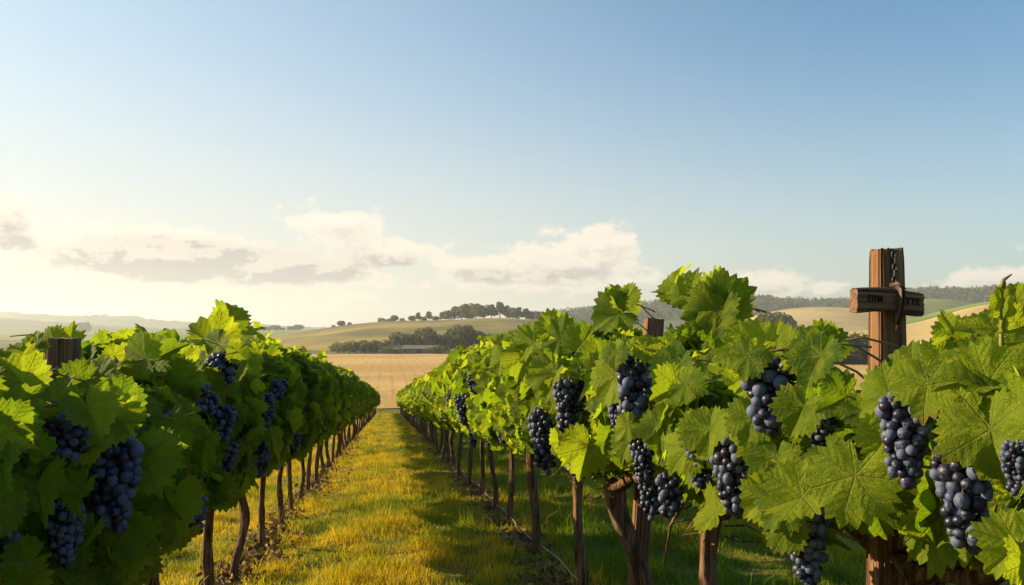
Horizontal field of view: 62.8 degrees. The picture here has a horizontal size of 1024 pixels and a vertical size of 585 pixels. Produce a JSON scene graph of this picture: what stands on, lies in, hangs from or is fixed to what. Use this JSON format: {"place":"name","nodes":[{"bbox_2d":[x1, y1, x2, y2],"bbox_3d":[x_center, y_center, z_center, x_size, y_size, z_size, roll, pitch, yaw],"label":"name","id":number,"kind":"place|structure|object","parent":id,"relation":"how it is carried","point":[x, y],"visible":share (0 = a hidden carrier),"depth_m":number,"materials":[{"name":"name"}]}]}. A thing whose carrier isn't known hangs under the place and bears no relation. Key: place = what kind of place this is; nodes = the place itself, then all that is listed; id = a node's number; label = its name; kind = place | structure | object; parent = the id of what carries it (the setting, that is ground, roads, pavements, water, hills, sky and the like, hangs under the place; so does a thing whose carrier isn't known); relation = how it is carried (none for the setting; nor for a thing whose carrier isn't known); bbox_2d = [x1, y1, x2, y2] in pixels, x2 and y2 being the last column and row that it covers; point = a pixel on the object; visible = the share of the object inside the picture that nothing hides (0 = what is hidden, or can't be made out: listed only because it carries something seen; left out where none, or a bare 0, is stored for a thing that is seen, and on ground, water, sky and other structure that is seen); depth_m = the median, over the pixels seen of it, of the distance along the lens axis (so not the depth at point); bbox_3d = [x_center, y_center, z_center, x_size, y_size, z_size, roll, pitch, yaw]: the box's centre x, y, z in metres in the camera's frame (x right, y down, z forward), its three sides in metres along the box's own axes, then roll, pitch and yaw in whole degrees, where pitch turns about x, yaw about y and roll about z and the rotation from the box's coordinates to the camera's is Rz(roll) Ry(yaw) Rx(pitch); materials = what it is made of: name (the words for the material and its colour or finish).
{"place":"outdoors","nodes":[
{"label":"outdoors","id":0,"kind":"place"},
{"bbox_2d":[0,318,189,333],"bbox_3d":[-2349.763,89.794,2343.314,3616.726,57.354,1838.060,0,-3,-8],"label":"distant hill","id":1,"kind":"structure","parent":0,"point":[11,326],"depth_m":1963.44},
{"bbox_2d":[0,330,310,339],"bbox_3d":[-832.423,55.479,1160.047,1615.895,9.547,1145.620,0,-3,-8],"label":"hill pasture","id":2,"kind":"structure","parent":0,"point":[182,335],"depth_m":924.65,"materials":[{"name":"plant"}]},
{"bbox_2d":[270,325,280,329],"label":"tree","id":3,"kind":"object","parent":2,"relation":"on","point":[276,327],"visible":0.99,"depth_m":1155.61,"materials":[{"name":"green plant"}]},
{"bbox_2d":[293,324,304,329],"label":"tree","id":4,"kind":"object","parent":2,"relation":"on","point":[297,327],"visible":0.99,"depth_m":1155.33,"materials":[{"name":"green plant"}]},
{"bbox_2d":[0,311,327,329],"bbox_3d":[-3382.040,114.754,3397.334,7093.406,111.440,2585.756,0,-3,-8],"label":"distant hills","id":5,"kind":"structure","parent":0,"point":[111,321],"depth_m":2924.46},
{"bbox_2d":[271,318,538,349],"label":"grassy hill","id":6,"kind":"structure","parent":0,"point":[321,339],"depth_m":492.51,"materials":[{"name":"beige plant"}]},
{"bbox_2d":[390,315,398,320],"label":"tree","id":7,"kind":"object","parent":6,"relation":"on","point":[393,317],"visible":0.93,"depth_m":648.85,"materials":[{"name":"green plant"}]},
{"bbox_2d":[442,310,455,319],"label":"tree","id":8,"kind":"object","parent":6,"relation":"on","point":[448,314],"visible":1,"depth_m":641.68,"materials":[{"name":"green plant"}]},
{"bbox_2d":[452,306,466,318],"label":"tree","id":9,"kind":"object","parent":6,"relation":"on","point":[457,313],"visible":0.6,"depth_m":645.54,"materials":[{"name":"green plant"}]},
{"bbox_2d":[458,303,475,318],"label":"tree","id":10,"kind":"object","parent":6,"relation":"on","point":[467,311],"visible":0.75,"depth_m":639.11,"materials":[{"name":"green plant"}]},
{"bbox_2d":[470,303,479,317],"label":"tree","id":11,"kind":"object","parent":6,"relation":"on","point":[473,306],"visible":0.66,"depth_m":631.27,"materials":[{"name":"green plant"}]},
{"bbox_2d":[473,304,492,317],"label":"tree","id":12,"kind":"object","parent":6,"relation":"on","point":[484,311],"visible":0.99,"depth_m":626.37,"materials":[{"name":"green plant"}]},
{"bbox_2d":[493,302,505,317],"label":"tree","id":13,"kind":"object","parent":6,"relation":"on","point":[499,306],"visible":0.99,"depth_m":643.05,"materials":[{"name":"green plant"}]},
{"bbox_2d":[505,307,520,318],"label":"tree","id":14,"kind":"object","parent":6,"relation":"on","point":[514,313],"visible":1,"depth_m":638.63,"materials":[{"name":"green plant"}]},
{"bbox_2d":[520,308,529,318],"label":"tree","id":15,"kind":"object","parent":6,"relation":"on","point":[525,313],"visible":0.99,"depth_m":653.48,"materials":[{"name":"green plant"}]},
{"bbox_2d":[526,310,536,319],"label":"tree","id":16,"kind":"object","parent":6,"relation":"on","point":[532,314],"visible":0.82,"depth_m":654.47,"materials":[{"name":"green plant"}]},
{"bbox_2d":[386,345,436,353],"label":"barn","id":17,"kind":"structure","parent":0,"point":[414,349],"depth_m":321.34,"materials":[{"name":"stone"}]},
{"bbox_2d":[0,340,1016,584],"bbox_3d":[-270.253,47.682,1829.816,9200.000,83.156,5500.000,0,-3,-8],"label":"ground","id":18,"kind":"structure","parent":0,"point":[4,344],"depth_m":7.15,"materials":[{"name":"green plant"}]},
{"bbox_2d":[45,338,81,381],"bbox_3d":[-1.455,0.928,2.692,0.106,1.565,0.091,0,-3,-8],"label":"wooden post","id":19,"kind":"object","parent":18,"relation":"on","point":[61,350],"visible":0.12,"depth_m":2.69,"materials":[{"name":"brown wood"}]},
{"bbox_2d":[77,322,90,332],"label":"tree","id":20,"kind":"object","parent":18,"relation":"on","point":[83,326],"visible":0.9,"depth_m":1493.37,"materials":[{"name":"plant"}]},
{"bbox_2d":[0,331,186,584],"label":"grape vine","id":21,"kind":"object","parent":18,"relation":"on","point":[66,449],"visible":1,"depth_m":1.95,"materials":[{"name":"green plant"}]},
{"bbox_2d":[10,321,220,584],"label":"grape vine","id":22,"kind":"object","parent":18,"relation":"on","point":[175,515],"visible":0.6,"depth_m":2.81,"materials":[{"name":"green plant"}]},
{"bbox_2d":[90,308,267,584],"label":"grape vine","id":23,"kind":"object","parent":18,"relation":"on","point":[227,413],"visible":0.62,"depth_m":3.95,"materials":[{"name":"green plant"}]},
{"bbox_2d":[160,299,283,584],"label":"grape vine","id":24,"kind":"object","parent":18,"relation":"on","point":[260,445],"visible":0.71,"depth_m":4.88,"materials":[{"name":"green plant"}]},
{"bbox_2d":[194,320,304,578],"bbox_3d":[-1.997,1.153,6.110,0.945,1.908,1.432,0,-3,-8],"label":"grape vine","id":25,"kind":"object","parent":18,"relation":"on","point":[282,377],"visible":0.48,"depth_m":6.03,"materials":[{"name":"green plant"}]},
{"bbox_2d":[200,441,344,584],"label":"wire","id":26,"kind":"object","parent":18,"relation":"on","point":[254,533],"visible":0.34,"depth_m":6.66,"materials":[{"name":"brown"}]},
{"bbox_2d":[253,331,308,549],"bbox_3d":[-2.146,1.284,7.121,0.790,1.911,1.397,0,-3,-8],"label":"grape vine","id":27,"kind":"object","parent":18,"relation":"on","point":[294,445],"visible":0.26,"depth_m":7.12,"materials":[{"name":"green plant"}]},
{"bbox_2d":[250,339,323,525],"bbox_3d":[-2.395,1.408,8.201,0.878,1.979,1.166,1,-3,-29],"label":"grape vine","id":28,"kind":"object","parent":18,"relation":"on","point":[311,409],"visible":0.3,"depth_m":7.97,"materials":[{"name":"green plant"}]},
{"bbox_2d":[276,344,332,512],"bbox_3d":[-2.452,1.564,9.354,0.820,1.973,1.395,0,-3,-8],"label":"grape vine","id":29,"kind":"object","parent":18,"relation":"on","point":[324,402],"visible":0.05,"depth_m":9.37,"materials":[{"name":"green plant"}]},
{"bbox_2d":[293,349,336,500],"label":"grape vine","id":30,"kind":"object","parent":18,"relation":"on","point":[319,361],"visible":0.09,"depth_m":10.17,"materials":[{"name":"green plant"}]},
{"bbox_2d":[306,356,341,490],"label":"grape vine","id":31,"kind":"object","parent":18,"relation":"on","point":[337,404],"visible":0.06,"depth_m":11.45,"materials":[{"name":"green plant"}]},
{"bbox_2d":[314,360,350,483],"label":"grape vine","id":32,"kind":"object","parent":18,"relation":"on","point":[343,413],"visible":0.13,"depth_m":12.68,"materials":[{"name":"green plant"}]},
{"bbox_2d":[320,369,349,473],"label":"grape vine","id":33,"kind":"object","parent":18,"relation":"on","point":[321,446],"visible":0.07,"depth_m":13.90,"materials":[{"name":"brown plant"}]},
{"bbox_2d":[328,342,342,351],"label":"bush","id":34,"kind":"object","parent":18,"relation":"on","point":[333,349],"visible":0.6,"depth_m":332.27,"materials":[{"name":"green plant"}]},
{"bbox_2d":[325,371,353,467],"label":"grape vine","id":35,"kind":"object","parent":18,"relation":"on","point":[351,386],"visible":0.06,"depth_m":15.26,"materials":[{"name":"green plant"}]},
{"bbox_2d":[331,365,355,462],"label":"grape vine","id":36,"kind":"object","parent":18,"relation":"on","point":[352,410],"visible":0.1,"depth_m":16.48,"materials":[{"name":"green plant"}]},
{"bbox_2d":[334,368,360,459],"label":"grape vine","id":37,"kind":"object","parent":18,"relation":"on","point":[357,386],"visible":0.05,"depth_m":17.75,"materials":[{"name":"green plant"}]},
{"bbox_2d":[339,340,359,352],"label":"bush","id":38,"kind":"object","parent":18,"relation":"on","point":[349,344],"visible":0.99,"depth_m":324.17,"materials":[{"name":"green plant"}]},
{"bbox_2d":[338,382,360,455],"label":"grape vine","id":39,"kind":"object","parent":18,"relation":"on","point":[357,408],"visible":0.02,"depth_m":19.03,"materials":[{"name":"green plant"}]},
{"bbox_2d":[342,387,361,449],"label":"grape vine","id":40,"kind":"object","parent":18,"relation":"on","point":[343,447],"visible":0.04,"depth_m":20.20,"materials":[{"name":"brown plant"}]},
{"bbox_2d":[343,375,363,447],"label":"grape vine","id":41,"kind":"object","parent":18,"relation":"on","point":[360,394],"visible":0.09,"depth_m":21.54,"materials":[{"name":"green plant"}]},
{"bbox_2d":[347,374,364,444],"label":"grape vine","id":42,"kind":"object","parent":18,"relation":"on","point":[362,407],"visible":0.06,"depth_m":22.88,"materials":[{"name":"green plant"}]},
{"bbox_2d":[349,377,366,442],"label":"grape vine","id":43,"kind":"object","parent":18,"relation":"on","point":[361,414],"visible":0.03,"depth_m":24.35,"materials":[{"name":"green plant"}]},
{"bbox_2d":[351,387,367,439],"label":"grape vine","id":44,"kind":"object","parent":18,"relation":"on","point":[363,413],"visible":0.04,"depth_m":25.47,"materials":[{"name":"green plant"}]},
{"bbox_2d":[353,380,368,438],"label":"grape vine","id":45,"kind":"object","parent":18,"relation":"on","point":[366,406],"depth_m":26.79,"materials":[{"name":"green plant"}]},
{"bbox_2d":[351,339,370,352],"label":"bush","id":46,"kind":"object","parent":18,"relation":"on","point":[364,350],"visible":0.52,"depth_m":326.88,"materials":[{"name":"green plant"}]},
{"bbox_2d":[356,384,368,434],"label":"grape vine","id":47,"kind":"object","parent":18,"relation":"on","point":[362,416],"visible":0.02,"depth_m":29.23,"materials":[{"name":"green plant"}]},
{"bbox_2d":[358,382,370,431],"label":"grape vine","id":48,"kind":"object","parent":18,"relation":"on","point":[368,387],"visible":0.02,"depth_m":31.79,"materials":[{"name":"green plant"}]},
{"bbox_2d":[355,340,377,352],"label":"bush","id":49,"kind":"object","parent":18,"relation":"on","point":[362,345],"visible":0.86,"depth_m":325.43,"materials":[{"name":"green plant"}]},
{"bbox_2d":[363,340,378,352],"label":"bush","id":50,"kind":"object","parent":18,"relation":"on","point":[368,349],"visible":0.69,"depth_m":325.76,"materials":[{"name":"green plant"}]},
{"bbox_2d":[370,339,391,352],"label":"bush","id":51,"kind":"object","parent":18,"relation":"on","point":[379,345],"visible":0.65,"depth_m":324.50,"materials":[{"name":"green plant"}]},
{"bbox_2d":[378,346,392,353],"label":"bush","id":52,"kind":"object","parent":18,"relation":"on","point":[388,350],"visible":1,"depth_m":314.96,"materials":[{"name":"green plant"}]},
{"bbox_2d":[184,434,614,584],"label":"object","id":53,"kind":"object","parent":18,"relation":"on","point":[256,548],"visible":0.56,"depth_m":7.46,"materials":[{"name":"brown soil"}]},
{"bbox_2d":[388,332,414,344],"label":"tree","id":54,"kind":"object","parent":18,"relation":"on","point":[403,339],"visible":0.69,"depth_m":335.10,"materials":[{"name":"green plant"}]},
{"bbox_2d":[406,388,416,429],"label":"grape vine","id":55,"kind":"object","parent":18,"relation":"on","point":[407,396],"visible":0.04,"depth_m":34.02,"materials":[{"name":"green plant"}]},
{"bbox_2d":[409,379,421,433],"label":"grape vine","id":56,"kind":"object","parent":18,"relation":"on","point":[410,406],"visible":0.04,"depth_m":28.91,"materials":[{"name":"green plant"}]},
{"bbox_2d":[409,376,425,437],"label":"grape vine","id":57,"kind":"object","parent":18,"relation":"on","point":[411,402],"visible":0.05,"depth_m":26.29,"materials":[{"name":"green plant"}]},
{"bbox_2d":[412,375,427,439],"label":"grape vine","id":58,"kind":"object","parent":18,"relation":"on","point":[414,388],"visible":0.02,"depth_m":25.04,"materials":[{"name":"green plant"}]},
{"bbox_2d":[412,380,432,444],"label":"grape vine","id":59,"kind":"object","parent":18,"relation":"on","point":[416,410],"visible":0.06,"depth_m":22.55,"materials":[{"name":"green plant"}]},
{"bbox_2d":[411,327,436,344],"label":"tree","id":60,"kind":"object","parent":18,"relation":"on","point":[423,336],"visible":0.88,"depth_m":336.71,"materials":[{"name":"green plant"}]},
{"bbox_2d":[416,381,435,446],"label":"grape vine","id":61,"kind":"object","parent":18,"relation":"on","point":[423,419],"visible":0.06,"depth_m":21.31,"materials":[{"name":"green plant"}]},
{"bbox_2d":[418,380,438,450],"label":"grape vine","id":62,"kind":"object","parent":18,"relation":"on","point":[421,413],"visible":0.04,"depth_m":20.02,"materials":[{"name":"green plant"}]},
{"bbox_2d":[422,370,443,453],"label":"grape vine","id":63,"kind":"object","parent":18,"relation":"on","point":[441,429],"visible":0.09,"depth_m":18.78,"materials":[{"name":"green plant"}]},
{"bbox_2d":[426,346,440,353],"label":"bush","id":64,"kind":"object","parent":18,"relation":"on","point":[432,348],"visible":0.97,"depth_m":314.37,"materials":[{"name":"green plant"}]},
{"bbox_2d":[423,375,445,457],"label":"grape vine","id":65,"kind":"object","parent":18,"relation":"on","point":[426,417],"visible":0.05,"depth_m":17.53,"materials":[{"name":"green plant"}]},
{"bbox_2d":[423,361,450,462],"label":"grape vine","id":66,"kind":"object","parent":18,"relation":"on","point":[428,396],"visible":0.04,"depth_m":16.20,"materials":[{"name":"green plant"}]},
{"bbox_2d":[426,368,455,467],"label":"grape vine","id":67,"kind":"object","parent":18,"relation":"on","point":[433,398],"visible":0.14,"depth_m":14.96,"materials":[{"name":"green plant"}]},
{"bbox_2d":[432,344,449,353],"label":"bush","id":68,"kind":"object","parent":18,"relation":"on","point":[443,349],"visible":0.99,"depth_m":314.32,"materials":[{"name":"green plant"}]},
{"bbox_2d":[434,333,449,346],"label":"tree","id":69,"kind":"object","parent":18,"relation":"on","point":[441,339],"visible":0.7,"depth_m":341.01,"materials":[{"name":"green plant"}]},
{"bbox_2d":[432,363,462,473],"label":"grape vine","id":70,"kind":"object","parent":18,"relation":"on","point":[439,389],"visible":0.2,"depth_m":13.19,"materials":[{"name":"green plant"}]},
{"bbox_2d":[443,334,458,351],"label":"tree","id":71,"kind":"object","parent":18,"relation":"on","point":[451,346],"visible":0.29,"depth_m":342.57,"materials":[{"name":"green plant"}]},
{"bbox_2d":[445,324,479,347],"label":"tree","id":72,"kind":"object","parent":18,"relation":"on","point":[462,336],"visible":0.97,"depth_m":338.75,"materials":[{"name":"green plant"}]},
{"bbox_2d":[439,344,488,488],"bbox_3d":[-0.587,1.790,12.045,0.868,2.120,2.323,0,-3,-8],"label":"grape vine","id":73,"kind":"object","parent":18,"relation":"on","point":[446,406],"visible":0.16,"depth_m":11.34,"materials":[{"name":"green plant"}]},
{"bbox_2d":[448,346,488,498],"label":"grape vine","id":74,"kind":"object","parent":18,"relation":"on","point":[456,425],"visible":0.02,"depth_m":10.44,"materials":[{"name":"green plant"}]},
{"bbox_2d":[467,330,483,345],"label":"tree","id":75,"kind":"object","parent":18,"relation":"on","point":[479,333],"visible":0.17,"depth_m":345.02,"materials":[{"name":"green plant"}]},
{"bbox_2d":[451,336,507,512],"bbox_3d":[-0.189,1.475,9.259,0.924,2.009,1.602,0,-3,-8],"label":"grape vine","id":76,"kind":"object","parent":18,"relation":"on","point":[462,395],"visible":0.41,"depth_m":9.18,"materials":[{"name":"green plant"}]},
{"bbox_2d":[459,330,525,526],"bbox_3d":[-0.023,1.344,8.041,0.939,1.975,1.694,0,-3,-8],"label":"grape vine","id":77,"kind":"object","parent":18,"relation":"on","point":[475,365],"visible":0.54,"depth_m":7.90,"materials":[{"name":"green plant"}]},
{"bbox_2d":[432,443,577,580],"bbox_3d":[-4.662,6.233,39.486,0.030,6.336,75.951,0,-3,-8],"label":"wire","id":78,"kind":"object","parent":18,"relation":"on","point":[524,532],"visible":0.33,"depth_m":7.10,"materials":[{"name":"brown"}]},
{"bbox_2d":[479,333,540,555],"bbox_3d":[0.195,1.213,6.611,0.839,2.041,1.934,0,-3,-8],"label":"grape vine","id":79,"kind":"object","parent":18,"relation":"on","point":[495,392],"visible":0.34,"depth_m":6.57,"materials":[{"name":"green plant"}]},
{"bbox_2d":[498,308,642,584],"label":"grape vine","id":80,"kind":"object","parent":18,"relation":"on","point":[516,358],"visible":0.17,"depth_m":5.15,"materials":[{"name":"green plant"}]},
{"bbox_2d":[518,284,690,584],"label":"grape vine","id":81,"kind":"object","parent":18,"relation":"on","point":[576,444],"visible":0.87,"depth_m":3.90,"materials":[{"name":"green plant"}]},
{"bbox_2d":[628,317,663,584],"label":"wooden post","id":82,"kind":"object","parent":18,"relation":"on","point":[641,523],"visible":0.25,"depth_m":4.05,"materials":[{"name":"brown wood"}]},
{"bbox_2d":[580,262,861,584],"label":"grape vine","id":83,"kind":"object","parent":18,"relation":"on","point":[620,376],"visible":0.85,"depth_m":2.80,"materials":[{"name":"green plant"}]},
{"bbox_2d":[754,311,793,328],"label":"tree","id":84,"kind":"object","parent":18,"relation":"on","point":[767,315],"visible":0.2,"depth_m":474.38,"materials":[{"name":"green plant"}]},
{"bbox_2d":[770,314,796,325],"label":"tree","id":85,"kind":"object","parent":18,"relation":"on","point":[791,321],"visible":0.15,"depth_m":474.69,"materials":[{"name":"green plant"}]},
{"bbox_2d":[649,267,1007,584],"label":"grape vine","id":86,"kind":"object","parent":18,"relation":"on","point":[751,451],"visible":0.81,"depth_m":1.75,"materials":[{"name":"green plant"}]},
{"bbox_2d":[841,349,866,363],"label":"scrub bush","id":87,"kind":"object","parent":18,"relation":"on","point":[854,357],"visible":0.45,"depth_m":202.40,"materials":[{"name":"green plant"}]},
{"bbox_2d":[849,347,866,363],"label":"scrub bush","id":88,"kind":"object","parent":18,"relation":"on","point":[857,357],"visible":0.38,"depth_m":201.76,"materials":[{"name":"green plant"}]},
{"bbox_2d":[848,336,867,349],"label":"scrub bush","id":89,"kind":"object","parent":18,"relation":"on","point":[863,343],"visible":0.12,"depth_m":242.33,"materials":[{"name":"green plant"}]},
{"bbox_2d":[849,331,867,349],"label":"scrub bush","id":90,"kind":"object","parent":18,"relation":"on","point":[857,335],"visible":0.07,"depth_m":242.51,"materials":[{"name":"green plant"}]},
{"bbox_2d":[849,348,867,363],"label":"scrub bush","id":91,"kind":"object","parent":18,"relation":"on","point":[865,361],"visible":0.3,"depth_m":202.64,"materials":[{"name":"green plant"}]},
{"bbox_2d":[849,247,924,584],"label":"wooden cross","id":92,"kind":"object","parent":18,"relation":"on","point":[886,300],"visible":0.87,"depth_m":1.95,"materials":[{"name":"brown wood"}]},
{"bbox_2d":[803,274,1023,584],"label":"grape vine","id":93,"kind":"object","parent":18,"relation":"on","point":[972,393],"visible":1,"depth_m":1.20,"materials":[{"name":"green plant"}]},
{"bbox_2d":[0,0,1023,327],"label":"sky","id":94,"kind":"structure","parent":0,"point":[307,163],"materials":[{"name":"blue"}]},
{"bbox_2d":[311,354,867,408],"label":"golden field","id":95,"kind":"structure","parent":0,"point":[387,377],"depth_m":180.00,"materials":[{"name":"beige plant"}]},
{"bbox_2d":[577,294,986,333],"bbox_3d":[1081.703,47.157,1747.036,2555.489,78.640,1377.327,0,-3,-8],"label":"wooded ridge","id":96,"kind":"structure","parent":0,"point":[674,320],"depth_m":1187.46,"materials":[{"name":"green plant"}]},
{"bbox_2d":[532,285,1007,324],"bbox_3d":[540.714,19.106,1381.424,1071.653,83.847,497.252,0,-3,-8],"label":"woods","id":97,"kind":"object","parent":96,"relation":"on","point":[767,302],"visible":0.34,"depth_m":1307.97,"materials":[{"name":"green plant"}]},
{"bbox_2d":[746,307,916,331],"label":"tan hill","id":98,"kind":"structure","parent":0,"point":[845,319],"depth_m":634.49,"materials":[{"name":"beige plant"}]},
{"bbox_2d":[848,304,989,345],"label":"ripe field hill","id":99,"kind":"structure","parent":0,"point":[917,331],"depth_m":319.03,"materials":[{"name":"beige plant"}]},
{"bbox_2d":[857,301,989,330],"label":"green field hill","id":100,"kind":"structure","parent":0,"point":[922,318],"depth_m":551.72,"materials":[{"name":"plant"}]},
{"bbox_2d":[917,299,974,316],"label":"back pasture hill","id":101,"kind":"structure","parent":0,"point":[931,306],"depth_m":931.09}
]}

